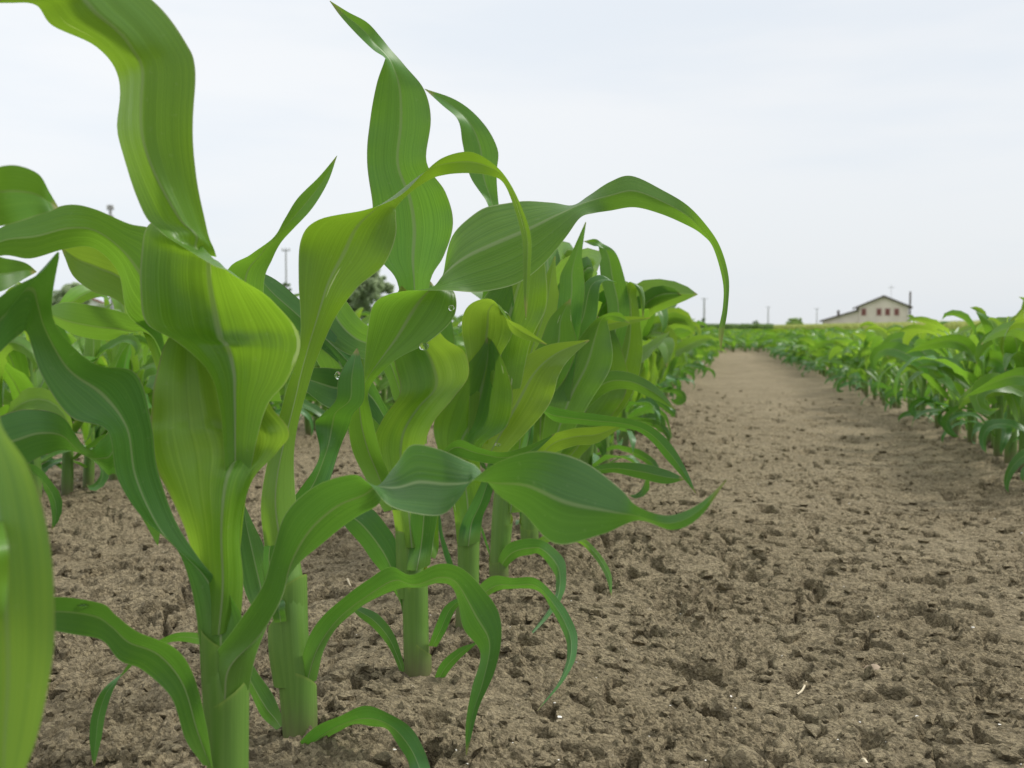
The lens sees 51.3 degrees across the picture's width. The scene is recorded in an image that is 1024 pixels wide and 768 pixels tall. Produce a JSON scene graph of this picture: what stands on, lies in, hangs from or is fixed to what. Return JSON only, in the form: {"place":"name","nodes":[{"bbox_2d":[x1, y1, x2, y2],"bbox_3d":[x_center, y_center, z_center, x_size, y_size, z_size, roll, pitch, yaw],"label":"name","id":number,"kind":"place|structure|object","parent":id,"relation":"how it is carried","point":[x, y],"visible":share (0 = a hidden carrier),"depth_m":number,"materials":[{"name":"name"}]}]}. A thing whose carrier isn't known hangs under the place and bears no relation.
{"place":"outdoors","nodes":[
{"label":"outdoors","id":0,"kind":"place"},
{"bbox_2d":[0,0,1023,325],"label":"sky","id":1,"kind":"structure","parent":0,"point":[835,154],"materials":[{"name":"white"}]},
{"bbox_2d":[3,346,1023,767],"bbox_3d":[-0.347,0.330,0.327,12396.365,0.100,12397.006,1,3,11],"label":"ground","id":2,"kind":"structure","parent":0,"point":[765,382],"depth_m":1.26,"materials":[{"name":"soil"}]},
{"bbox_2d":[0,377,33,477],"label":"maize plant","id":3,"kind":"object","parent":2,"relation":"on","point":[2,383],"visible":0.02,"depth_m":1.83,"materials":[{"name":"green plant"}]},
{"bbox_2d":[0,165,57,767],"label":"maize plant","id":4,"kind":"object","parent":2,"relation":"on","point":[27,620],"visible":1,"depth_m":0.35,"materials":[{"name":"green plant"}]},
{"bbox_2d":[0,336,91,528],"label":"maize plant","id":5,"kind":"object","parent":2,"relation":"on","point":[37,398],"visible":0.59,"depth_m":1.68,"materials":[{"name":"green plant"}]},
{"bbox_2d":[2,282,112,497],"bbox_3d":[-0.876,0.014,1.908,0.191,0.410,0.533,1,2,8],"label":"maize plant","id":6,"kind":"object","parent":2,"relation":"on","point":[19,376],"visible":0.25,"depth_m":1.94,"materials":[{"name":"green plant"}]},
{"bbox_2d":[3,303,140,494],"bbox_3d":[-0.865,0.031,2.015,0.426,0.381,0.158,0,-5,11],"label":"maize plant","id":7,"kind":"object","parent":2,"relation":"on","point":[94,348],"visible":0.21,"depth_m":2.03,"materials":[{"name":"green plant"}]},
{"bbox_2d":[36,297,155,479],"bbox_3d":[-0.861,0.006,2.136,0.327,0.406,0.253,3,2,34],"label":"maize plant","id":8,"kind":"object","parent":2,"relation":"on","point":[124,359],"visible":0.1,"depth_m":2.18,"materials":[{"name":"green plant"}]},
{"bbox_2d":[41,325,151,488],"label":"maize plant","id":9,"kind":"object","parent":2,"relation":"on","point":[88,465],"visible":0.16,"depth_m":2.09,"materials":[{"name":"green plant"}]},
{"bbox_2d":[65,309,155,438],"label":"maize plant","id":10,"kind":"object","parent":2,"relation":"on","point":[134,364],"visible":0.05,"depth_m":2.25,"materials":[{"name":"green plant"}]},
{"bbox_2d":[106,340,151,373],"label":"maize plant","id":11,"kind":"object","parent":2,"relation":"on","point":[139,356],"visible":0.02,"depth_m":4.06,"materials":[{"name":"green plant"}]},
{"bbox_2d":[141,367,156,404],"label":"maize plant","id":12,"kind":"object","parent":2,"relation":"on","point":[149,372],"visible":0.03,"depth_m":2.25,"materials":[{"name":"green plant"}]},
{"bbox_2d":[146,378,313,435],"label":"maize plant","id":13,"kind":"object","parent":2,"relation":"on","point":[305,413],"visible":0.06,"depth_m":2.83,"materials":[{"name":"green plant"}]},
{"bbox_2d":[270,330,297,415],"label":"maize plant","id":14,"kind":"object","parent":2,"relation":"on","point":[282,391],"visible":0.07,"depth_m":3.00,"materials":[{"name":"green plant"}]},
{"bbox_2d":[271,293,324,416],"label":"maize plant","id":15,"kind":"object","parent":2,"relation":"on","point":[315,409],"visible":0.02,"depth_m":2.89,"materials":[{"name":"green plant"}]},
{"bbox_2d":[272,360,328,417],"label":"maize plant","id":16,"kind":"object","parent":2,"relation":"on","point":[308,396],"visible":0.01,"depth_m":3.09,"materials":[{"name":"green plant"}]},
{"bbox_2d":[269,331,348,434],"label":"maize plant","id":17,"kind":"object","parent":2,"relation":"on","point":[307,426],"visible":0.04,"depth_m":3.16,"materials":[{"name":"green plant"}]},
{"bbox_2d":[293,365,378,430],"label":"maize plant","id":18,"kind":"object","parent":2,"relation":"on","point":[319,404],"visible":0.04,"depth_m":3.26,"materials":[{"name":"green plant"}]},
{"bbox_2d":[0,0,726,767],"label":"maize plant","id":19,"kind":"object","parent":2,"relation":"on","point":[208,440],"visible":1,"depth_m":0.61,"materials":[{"name":"green plant"}]},
{"bbox_2d":[228,152,531,767],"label":"maize plant","id":20,"kind":"object","parent":2,"relation":"on","point":[342,257],"visible":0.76,"depth_m":0.80,"materials":[{"name":"green plant"}]},
{"bbox_2d":[374,373,392,401],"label":"maize plant","id":21,"kind":"object","parent":2,"relation":"on","point":[383,394],"visible":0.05,"depth_m":3.84,"materials":[{"name":"green plant"}]},
{"bbox_2d":[376,376,393,405],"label":"maize plant","id":22,"kind":"object","parent":2,"relation":"on","point":[383,383],"visible":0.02,"depth_m":3.71,"materials":[{"name":"green plant"}]},
{"bbox_2d":[380,336,456,409],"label":"maize plant","id":23,"kind":"object","parent":2,"relation":"on","point":[389,393],"visible":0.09,"depth_m":3.96,"materials":[{"name":"green plant"}]},
{"bbox_2d":[452,315,463,346],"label":"maize plant","id":24,"kind":"object","parent":2,"relation":"on","point":[455,323],"visible":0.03,"depth_m":4.73,"materials":[{"name":"green plant"}]},
{"bbox_2d":[452,316,465,353],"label":"maize plant","id":25,"kind":"object","parent":2,"relation":"on","point":[460,341],"visible":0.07,"depth_m":4.38,"materials":[{"name":"green plant"}]},
{"bbox_2d":[20,328,971,365],"bbox_3d":[-7.962,-1.767,37.178,62.454,0.352,54.525,1,3,11],"label":"maize crop","id":26,"kind":"object","parent":2,"relation":"on","point":[746,339],"visible":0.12,"depth_m":11.47,"materials":[{"name":"green plant"}]},
{"bbox_2d":[263,1,728,677],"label":"maize plant","id":27,"kind":"object","parent":2,"relation":"on","point":[483,255],"visible":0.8,"depth_m":0.97,"materials":[{"name":"green plant"}]},
{"bbox_2d":[425,89,589,710],"bbox_3d":[-0.024,-0.016,1.034,0.190,0.587,0.265,1,3,11],"label":"maize plant","id":28,"kind":"object","parent":2,"relation":"on","point":[503,396],"visible":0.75,"depth_m":1.12,"materials":[{"name":"green plant"}]},
{"bbox_2d":[471,241,601,524],"bbox_3d":[0.045,0.004,1.607,0.193,0.460,0.422,0,3,7],"label":"maize plant","id":29,"kind":"object","parent":2,"relation":"on","point":[591,259],"visible":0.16,"depth_m":1.51,"materials":[{"name":"green plant"}]},
{"bbox_2d":[481,222,695,645],"bbox_3d":[0.040,0.034,1.255,0.269,0.463,0.230,-2,4,-39],"label":"maize plant","id":30,"kind":"object","parent":2,"relation":"on","point":[571,311],"visible":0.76,"depth_m":1.31,"materials":[{"name":"green plant"}]},
{"bbox_2d":[480,279,697,498],"bbox_3d":[0.127,0.014,1.863,0.378,0.433,0.160,3,4,41],"label":"maize plant","id":31,"kind":"object","parent":2,"relation":"on","point":[661,294],"visible":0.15,"depth_m":1.82,"materials":[{"name":"green plant"}]},
{"bbox_2d":[578,439,606,466],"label":"maize plant","id":32,"kind":"object","parent":2,"relation":"on","point":[601,446],"visible":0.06,"depth_m":2.16,"materials":[{"name":"green plant"}]},
{"bbox_2d":[520,239,683,595],"bbox_3d":[0.135,0.029,1.421,0.175,0.456,0.204,-2,4,-35],"label":"maize plant","id":33,"kind":"object","parent":2,"relation":"on","point":[623,381],"visible":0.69,"depth_m":1.47,"materials":[{"name":"green plant"}]},
{"bbox_2d":[600,436,611,474],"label":"maize plant","id":34,"kind":"object","parent":2,"relation":"on","point":[608,438],"visible":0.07,"depth_m":2.39,"materials":[{"name":"green plant"}]},
{"bbox_2d":[597,281,628,316],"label":"maize plant","id":35,"kind":"object","parent":2,"relation":"on","point":[603,310],"depth_m":1.65,"materials":[{"name":"green plant"}]},
{"bbox_2d":[610,429,634,454],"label":"maize plant","id":36,"kind":"object","parent":2,"relation":"on","point":[620,442],"visible":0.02,"depth_m":2.51,"materials":[{"name":"green plant"}]},
{"bbox_2d":[593,428,658,466],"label":"maize plant","id":37,"kind":"object","parent":2,"relation":"on","point":[642,455],"visible":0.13,"depth_m":2.20,"materials":[{"name":"green plant"}]},
{"bbox_2d":[598,332,668,462],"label":"maize plant","id":38,"kind":"object","parent":2,"relation":"on","point":[650,347],"visible":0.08,"depth_m":2.49,"materials":[{"name":"green plant"}]},
{"bbox_2d":[614,330,670,449],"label":"maize plant","id":39,"kind":"object","parent":2,"relation":"on","point":[660,426],"visible":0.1,"depth_m":2.69,"materials":[{"name":"green plant"}]},
{"bbox_2d":[628,312,657,430],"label":"maize plant","id":40,"kind":"object","parent":2,"relation":"on","point":[644,376],"visible":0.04,"depth_m":3.11,"materials":[{"name":"green plant"}]},
{"bbox_2d":[634,349,657,434],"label":"maize plant","id":41,"kind":"object","parent":2,"relation":"on","point":[647,361],"visible":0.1,"depth_m":3.25,"materials":[{"name":"green plant"}]},
{"bbox_2d":[620,308,674,446],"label":"maize plant","id":42,"kind":"object","parent":2,"relation":"on","point":[666,347],"visible":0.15,"depth_m":2.70,"materials":[{"name":"green plant"}]},
{"bbox_2d":[643,347,658,416],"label":"maize plant","id":43,"kind":"object","parent":2,"relation":"on","point":[653,371],"visible":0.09,"depth_m":3.52,"materials":[{"name":"green plant"}]},
{"bbox_2d":[628,397,675,417],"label":"maize plant","id":44,"kind":"object","parent":2,"relation":"on","point":[666,408],"visible":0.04,"depth_m":3.05,"materials":[{"name":"green plant"}]},
{"bbox_2d":[619,308,694,440],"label":"maize plant","id":45,"kind":"object","parent":2,"relation":"on","point":[679,318],"visible":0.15,"depth_m":2.78,"materials":[{"name":"green plant"}]},
{"bbox_2d":[655,349,675,416],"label":"maize plant","id":46,"kind":"object","parent":2,"relation":"on","point":[659,361],"visible":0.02,"depth_m":3.69,"materials":[{"name":"green plant"}]},
{"bbox_2d":[656,327,696,402],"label":"maize plant","id":47,"kind":"object","parent":2,"relation":"on","point":[681,332],"visible":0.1,"depth_m":4.19,"materials":[{"name":"green plant"}]},
{"bbox_2d":[667,333,692,398],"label":"maize plant","id":48,"kind":"object","parent":2,"relation":"on","point":[673,363],"visible":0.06,"depth_m":4.83,"materials":[{"name":"green plant"}]},
{"bbox_2d":[665,321,701,388],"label":"maize plant","id":49,"kind":"object","parent":2,"relation":"on","point":[699,331],"visible":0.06,"depth_m":4.66,"materials":[{"name":"green plant"}]},
{"bbox_2d":[655,307,712,404],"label":"maize plant","id":50,"kind":"object","parent":2,"relation":"on","point":[687,344],"visible":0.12,"depth_m":3.94,"materials":[{"name":"green plant"}]},
{"bbox_2d":[673,349,695,387],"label":"maize plant","id":51,"kind":"object","parent":2,"relation":"on","point":[691,355],"visible":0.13,"depth_m":5.83,"materials":[{"name":"green plant"}]},
{"bbox_2d":[675,330,705,377],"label":"maize plant","id":52,"kind":"object","parent":2,"relation":"on","point":[700,366],"visible":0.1,"depth_m":5.77,"materials":[{"name":"green plant"}]},
{"bbox_2d":[678,335,707,380],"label":"maize plant","id":53,"kind":"object","parent":2,"relation":"on","point":[703,353],"visible":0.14,"depth_m":6.29,"materials":[{"name":"green plant"}]},
{"bbox_2d":[680,340,717,377],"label":"maize plant","id":54,"kind":"object","parent":2,"relation":"on","point":[708,343],"visible":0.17,"depth_m":6.57,"materials":[{"name":"green plant"}]},
{"bbox_2d":[687,331,722,377],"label":"maize plant","id":55,"kind":"object","parent":2,"relation":"on","point":[707,352],"visible":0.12,"depth_m":7.17,"materials":[{"name":"green plant"}]},
{"bbox_2d":[722,743,766,767],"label":"soil clod","id":56,"kind":"object","parent":2,"relation":"on","point":[739,755],"visible":1,"depth_m":0.81,"materials":[{"name":"brown soil"}]},
{"bbox_2d":[770,330,832,367],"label":"maize plant","id":57,"kind":"object","parent":2,"relation":"on","point":[786,339],"visible":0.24,"depth_m":8.48,"materials":[{"name":"green plant"}]},
{"bbox_2d":[783,326,834,368],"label":"maize plant","id":58,"kind":"object","parent":2,"relation":"on","point":[794,334],"visible":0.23,"depth_m":8.12,"materials":[{"name":"green plant"}]},
{"bbox_2d":[785,328,838,370],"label":"maize plant","id":59,"kind":"object","parent":2,"relation":"on","point":[800,358],"visible":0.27,"depth_m":8.08,"materials":[{"name":"green plant"}]},
{"bbox_2d":[796,331,834,375],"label":"maize plant","id":60,"kind":"object","parent":2,"relation":"on","point":[810,355],"visible":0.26,"depth_m":7.53,"materials":[{"name":"green plant"}]},
{"bbox_2d":[790,334,845,376],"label":"maize plant","id":61,"kind":"object","parent":2,"relation":"on","point":[798,346],"visible":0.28,"depth_m":7.18,"materials":[{"name":"green plant"}]},
{"bbox_2d":[806,329,840,372],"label":"maize plant","id":62,"kind":"object","parent":2,"relation":"on","point":[826,330],"visible":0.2,"depth_m":7.54,"materials":[{"name":"green plant"}]},
{"bbox_2d":[797,334,850,377],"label":"maize plant","id":63,"kind":"object","parent":2,"relation":"on","point":[819,353],"visible":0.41,"depth_m":6.71,"materials":[{"name":"green plant"}]},
{"bbox_2d":[808,326,864,385],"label":"maize plant","id":64,"kind":"object","parent":2,"relation":"on","point":[824,343],"visible":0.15,"depth_m":5.80,"materials":[{"name":"green plant"}]},
{"bbox_2d":[824,335,863,393],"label":"maize plant","id":65,"kind":"object","parent":2,"relation":"on","point":[833,377],"visible":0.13,"depth_m":5.37,"materials":[{"name":"green plant"}]},
{"bbox_2d":[817,341,871,387],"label":"maize plant","id":66,"kind":"object","parent":2,"relation":"on","point":[825,359],"visible":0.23,"depth_m":5.75,"materials":[{"name":"green plant"}]},
{"bbox_2d":[831,327,874,391],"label":"maize plant","id":67,"kind":"object","parent":2,"relation":"on","point":[842,370],"visible":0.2,"depth_m":5.54,"materials":[{"name":"green plant"}]},
{"bbox_2d":[836,335,870,390],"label":"maize plant","id":68,"kind":"object","parent":2,"relation":"on","point":[848,364],"visible":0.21,"depth_m":5.53,"materials":[{"name":"green plant"}]},
{"bbox_2d":[841,348,869,396],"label":"maize plant","id":69,"kind":"object","parent":2,"relation":"on","point":[865,377],"visible":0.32,"depth_m":5.06,"materials":[{"name":"green plant"}]},
{"bbox_2d":[829,325,902,394],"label":"maize plant","id":70,"kind":"object","parent":2,"relation":"on","point":[835,350],"visible":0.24,"depth_m":5.27,"materials":[{"name":"green plant"}]},
{"bbox_2d":[838,324,894,395],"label":"maize plant","id":71,"kind":"object","parent":2,"relation":"on","point":[862,336],"visible":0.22,"depth_m":4.51,"materials":[{"name":"green plant"}]},
{"bbox_2d":[853,353,891,400],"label":"maize plant","id":72,"kind":"object","parent":2,"relation":"on","point":[863,371],"visible":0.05,"depth_m":4.72,"materials":[{"name":"green plant"}]},
{"bbox_2d":[844,331,901,405],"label":"maize plant","id":73,"kind":"object","parent":2,"relation":"on","point":[853,362],"visible":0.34,"depth_m":4.48,"materials":[{"name":"green plant"}]},
{"bbox_2d":[847,330,903,391],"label":"maize plant","id":74,"kind":"object","parent":2,"relation":"on","point":[852,370],"visible":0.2,"depth_m":5.04,"materials":[{"name":"green plant"}]},
{"bbox_2d":[858,332,896,399],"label":"maize plant","id":75,"kind":"object","parent":2,"relation":"on","point":[871,381],"visible":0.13,"depth_m":4.73,"materials":[{"name":"green plant"}]},
{"bbox_2d":[858,321,927,407],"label":"maize plant","id":76,"kind":"object","parent":2,"relation":"on","point":[870,336],"visible":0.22,"depth_m":4.41,"materials":[{"name":"green plant"}]},
{"bbox_2d":[857,359,929,408],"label":"maize plant","id":77,"kind":"object","parent":2,"relation":"on","point":[872,370],"visible":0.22,"depth_m":4.24,"materials":[{"name":"green plant"}]},
{"bbox_2d":[864,325,939,402],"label":"maize plant","id":78,"kind":"object","parent":2,"relation":"on","point":[876,342],"visible":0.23,"depth_m":3.97,"materials":[{"name":"green plant"}]},
{"bbox_2d":[883,338,942,411],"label":"maize plant","id":79,"kind":"object","parent":2,"relation":"on","point":[889,373],"visible":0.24,"depth_m":4.03,"materials":[{"name":"green plant"}]},
{"bbox_2d":[881,327,945,417],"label":"maize plant","id":80,"kind":"object","parent":2,"relation":"on","point":[922,384],"visible":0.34,"depth_m":3.71,"materials":[{"name":"green plant"}]},
{"bbox_2d":[864,315,971,410],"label":"maize plant","id":81,"kind":"object","parent":2,"relation":"on","point":[962,330],"visible":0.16,"depth_m":3.76,"materials":[{"name":"green plant"}]},
{"bbox_2d":[877,322,980,424],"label":"maize plant","id":82,"kind":"object","parent":2,"relation":"on","point":[933,382],"visible":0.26,"depth_m":3.33,"materials":[{"name":"green plant"}]},
{"bbox_2d":[898,362,965,421],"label":"maize plant","id":83,"kind":"object","parent":2,"relation":"on","point":[907,413],"visible":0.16,"depth_m":3.61,"materials":[{"name":"green plant"}]},
{"bbox_2d":[913,327,958,427],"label":"maize plant","id":84,"kind":"object","parent":2,"relation":"on","point":[936,394],"visible":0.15,"depth_m":3.43,"materials":[{"name":"green plant"}]},
{"bbox_2d":[869,317,1006,442],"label":"maize plant","id":85,"kind":"object","parent":2,"relation":"on","point":[900,350],"visible":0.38,"depth_m":3.03,"materials":[{"name":"green plant"}]},
{"bbox_2d":[903,365,979,432],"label":"maize plant","id":86,"kind":"object","parent":2,"relation":"on","point":[960,389],"visible":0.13,"depth_m":3.04,"materials":[{"name":"green plant"}]},
{"bbox_2d":[881,316,1006,437],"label":"maize plant","id":87,"kind":"object","parent":2,"relation":"on","point":[899,336],"visible":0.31,"depth_m":3.27,"materials":[{"name":"green plant"}]},
{"bbox_2d":[906,306,991,445],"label":"maize plant","id":88,"kind":"object","parent":2,"relation":"on","point":[965,346],"visible":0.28,"depth_m":2.85,"materials":[{"name":"green plant"}]},
{"bbox_2d":[918,310,995,447],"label":"maize plant","id":89,"kind":"object","parent":2,"relation":"on","point":[933,367],"visible":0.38,"depth_m":2.80,"materials":[{"name":"green plant"}]},
{"bbox_2d":[893,301,1023,455],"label":"maize plant","id":90,"kind":"object","parent":2,"relation":"on","point":[1000,402],"visible":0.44,"depth_m":2.64,"materials":[{"name":"green plant"}]},
{"bbox_2d":[958,297,1023,452],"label":"maize plant","id":91,"kind":"object","parent":2,"relation":"on","point":[987,427],"visible":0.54,"depth_m":2.37,"materials":[{"name":"green plant"}]},
{"bbox_2d":[963,367,1023,481],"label":"maize plant","id":92,"kind":"object","parent":2,"relation":"on","point":[1014,376],"visible":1,"depth_m":2.04,"materials":[{"name":"green plant"}]},
{"bbox_2d":[969,318,1023,492],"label":"maize plant","id":93,"kind":"object","parent":2,"relation":"on","point":[1014,328],"visible":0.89,"depth_m":2.15,"materials":[{"name":"green plant"}]},
{"bbox_2d":[975,317,1023,468],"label":"maize plant","id":94,"kind":"object","parent":2,"relation":"on","point":[997,361],"visible":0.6,"depth_m":2.48,"materials":[{"name":"green plant"}]},
{"bbox_2d":[975,309,1023,463],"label":"maize plant","id":95,"kind":"object","parent":2,"relation":"on","point":[1009,435],"visible":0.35,"depth_m":2.44,"materials":[{"name":"green plant"}]},
{"label":"meadow","id":96,"kind":"structure","parent":0,"visible":0},
{"bbox_2d":[52,282,90,305],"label":"tree","id":97,"kind":"object","parent":96,"relation":"on","point":[57,297],"visible":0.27,"depth_m":123.15,"materials":[{"name":"green plant"}]},
{"bbox_2d":[106,205,113,309],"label":"utility pole","id":98,"kind":"object","parent":96,"relation":"on","point":[110,208],"visible":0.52,"depth_m":77.50,"materials":[{"name":"grey"}]},
{"bbox_2d":[349,269,384,319],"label":"tree","id":99,"kind":"object","parent":96,"relation":"on","point":[365,294],"visible":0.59,"depth_m":118.41,"materials":[{"name":"green plant"}]},
{"bbox_2d":[372,276,394,306],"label":"tree","id":100,"kind":"object","parent":96,"relation":"on","point":[388,288],"visible":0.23,"depth_m":125.70,"materials":[{"name":"green plant"}]},
{"bbox_2d":[700,323,773,328],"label":"hedgerow","id":101,"kind":"object","parent":96,"relation":"on","point":[749,326],"visible":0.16,"depth_m":150.14,"materials":[{"name":"green plant"}]},
{"bbox_2d":[785,317,802,324],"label":"bush","id":102,"kind":"object","parent":96,"relation":"on","point":[796,321],"visible":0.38,"depth_m":248.80,"materials":[{"name":"green plant"}]},
{"bbox_2d":[819,285,912,323],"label":"farmhouse","id":103,"kind":"object","parent":96,"relation":"on","point":[883,308],"visible":0.6,"depth_m":250.06,"materials":[{"name":"paint"}]},
{"bbox_2d":[773,320,980,329],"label":"wheat crop","id":104,"kind":"object","parent":96,"relation":"on","point":[956,324],"visible":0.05,"depth_m":131.38,"materials":[{"name":"green plant"}]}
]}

